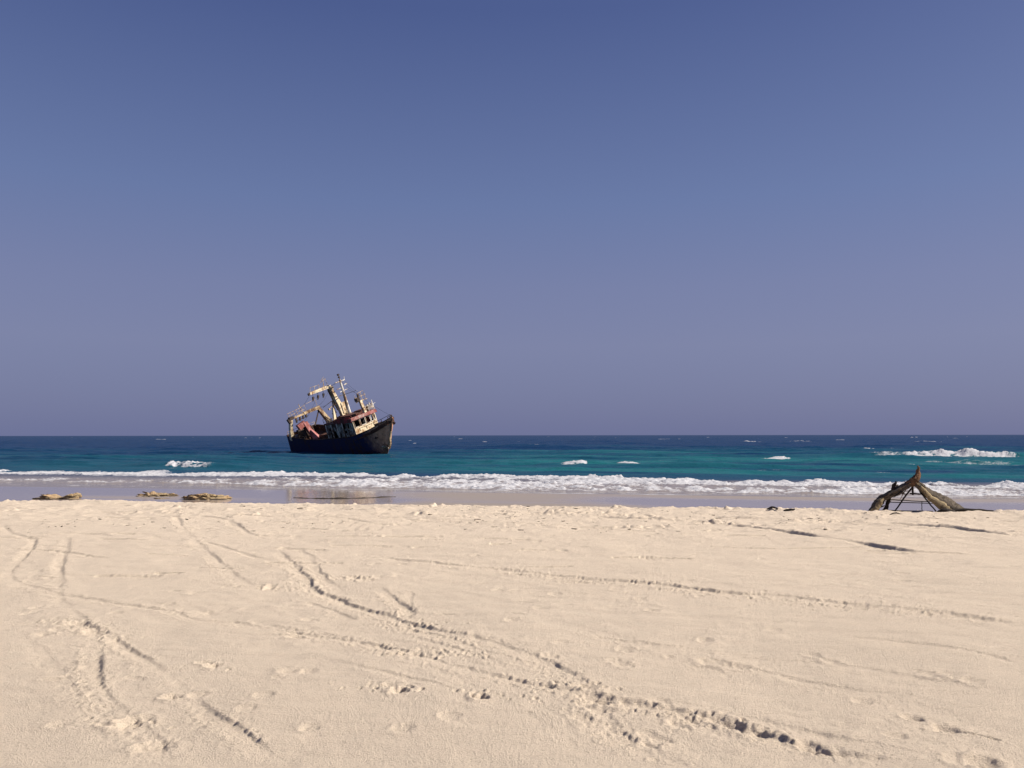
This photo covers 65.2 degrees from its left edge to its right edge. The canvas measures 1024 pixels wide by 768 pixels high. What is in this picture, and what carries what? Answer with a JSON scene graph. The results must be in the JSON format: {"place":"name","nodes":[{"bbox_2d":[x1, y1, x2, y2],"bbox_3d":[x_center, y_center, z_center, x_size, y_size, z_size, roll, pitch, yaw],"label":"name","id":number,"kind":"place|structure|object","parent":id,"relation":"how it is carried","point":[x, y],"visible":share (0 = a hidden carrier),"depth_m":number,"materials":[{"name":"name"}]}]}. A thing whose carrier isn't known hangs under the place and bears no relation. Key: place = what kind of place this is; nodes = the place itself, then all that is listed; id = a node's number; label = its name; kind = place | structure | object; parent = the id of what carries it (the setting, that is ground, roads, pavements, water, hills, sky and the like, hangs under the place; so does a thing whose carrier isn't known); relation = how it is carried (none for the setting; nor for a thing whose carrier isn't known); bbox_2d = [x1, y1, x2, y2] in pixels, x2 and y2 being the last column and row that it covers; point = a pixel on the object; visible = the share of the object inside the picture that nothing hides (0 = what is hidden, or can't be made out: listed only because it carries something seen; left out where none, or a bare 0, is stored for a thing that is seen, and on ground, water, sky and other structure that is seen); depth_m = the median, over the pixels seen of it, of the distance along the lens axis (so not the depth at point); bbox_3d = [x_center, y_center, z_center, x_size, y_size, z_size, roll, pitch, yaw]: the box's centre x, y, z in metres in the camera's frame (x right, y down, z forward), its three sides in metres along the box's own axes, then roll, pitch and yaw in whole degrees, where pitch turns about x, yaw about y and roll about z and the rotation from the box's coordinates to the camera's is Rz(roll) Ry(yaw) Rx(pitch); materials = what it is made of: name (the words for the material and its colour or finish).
{"place":"outdoors","nodes":[
{"label":"outdoors","id":0,"kind":"place"},
{"bbox_2d":[8,505,988,533],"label":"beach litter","id":1,"kind":"object","parent":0,"point":[515,516],"visible":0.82,"depth_m":15.15,"materials":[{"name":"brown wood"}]},
{"bbox_2d":[0,486,1023,767],"bbox_3d":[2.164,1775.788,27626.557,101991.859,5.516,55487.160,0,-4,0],"label":"beach","id":2,"kind":"structure","parent":0,"point":[404,630],"depth_m":6.51,"materials":[{"name":"beige sand"}]},
{"bbox_2d":[32,493,81,498],"bbox_3d":[-20.424,5.148,36.177,2.378,0.445,1.158,0,-4,0],"label":"beach rock","id":3,"kind":"object","parent":2,"relation":"on","point":[69,496],"visible":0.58,"depth_m":35.85,"materials":[{"name":"beige stone"}]},
{"bbox_2d":[137,491,179,496],"bbox_3d":[-16.934,5.348,38.269,1.980,0.435,1.498,1,-4,-13],"label":"beach rock","id":4,"kind":"object","parent":2,"relation":"on","point":[151,494],"visible":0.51,"depth_m":38.07,"materials":[{"name":"beige stone"}]},
{"bbox_2d":[182,493,232,499],"bbox_3d":[-13.819,5.168,36.042,2.339,0.501,1.481,0,-4,0],"label":"beach rock","id":5,"kind":"object","parent":2,"relation":"on","point":[204,496],"visible":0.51,"depth_m":35.69,"materials":[{"name":"beige stone"}]},
{"bbox_2d":[293,496,395,498],"bbox_3d":[-7.697,5.246,36.889,4.702,0.128,1.042,1,-4,-11],"label":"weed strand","id":6,"kind":"object","parent":2,"relation":"on","point":[343,498],"visible":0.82,"depth_m":36.47},
{"bbox_2d":[868,466,964,511],"bbox_3d":[8.348,2.272,16.581,2.261,1.155,0.325,0,-4,0],"label":"driftwood shelter","id":7,"kind":"object","parent":2,"relation":"on","point":[938,500],"visible":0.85,"depth_m":16.55,"materials":[{"name":"brown wood"}]},
{"bbox_2d":[953,508,993,511],"bbox_3d":[9.476,2.606,16.471,0.974,0.105,0.098,0,-4,-3],"label":"dead branch","id":8,"kind":"object","parent":2,"relation":"on","point":[963,509],"visible":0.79,"depth_m":16.43,"materials":[{"name":"wood"}]},
{"bbox_2d":[0,435,1023,498],"bbox_3d":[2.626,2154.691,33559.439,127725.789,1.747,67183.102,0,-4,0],"label":"sea","id":9,"kind":"structure","parent":0,"point":[950,466],"depth_m":80.35,"materials":[{"name":"liquid"}]},
{"bbox_2d":[286,374,395,453],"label":"wrecked trawler","id":10,"kind":"object","parent":9,"relation":"on","point":[359,431],"visible":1,"depth_m":135.60,"materials":[{"name":"metal"}]},
{"bbox_2d":[0,0,1023,435],"label":"sky","id":11,"kind":"structure","parent":0,"point":[479,217],"materials":[{"name":"blue"}]},
{"bbox_2d":[937,508,955,511],"bbox_3d":[8.889,2.582,16.350,0.374,0.102,0.092,0,-4,0],"label":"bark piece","id":12,"kind":"object","parent":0,"point":[945,510],"visible":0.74,"depth_m":16.33,"materials":[{"name":"wood"}]}
]}

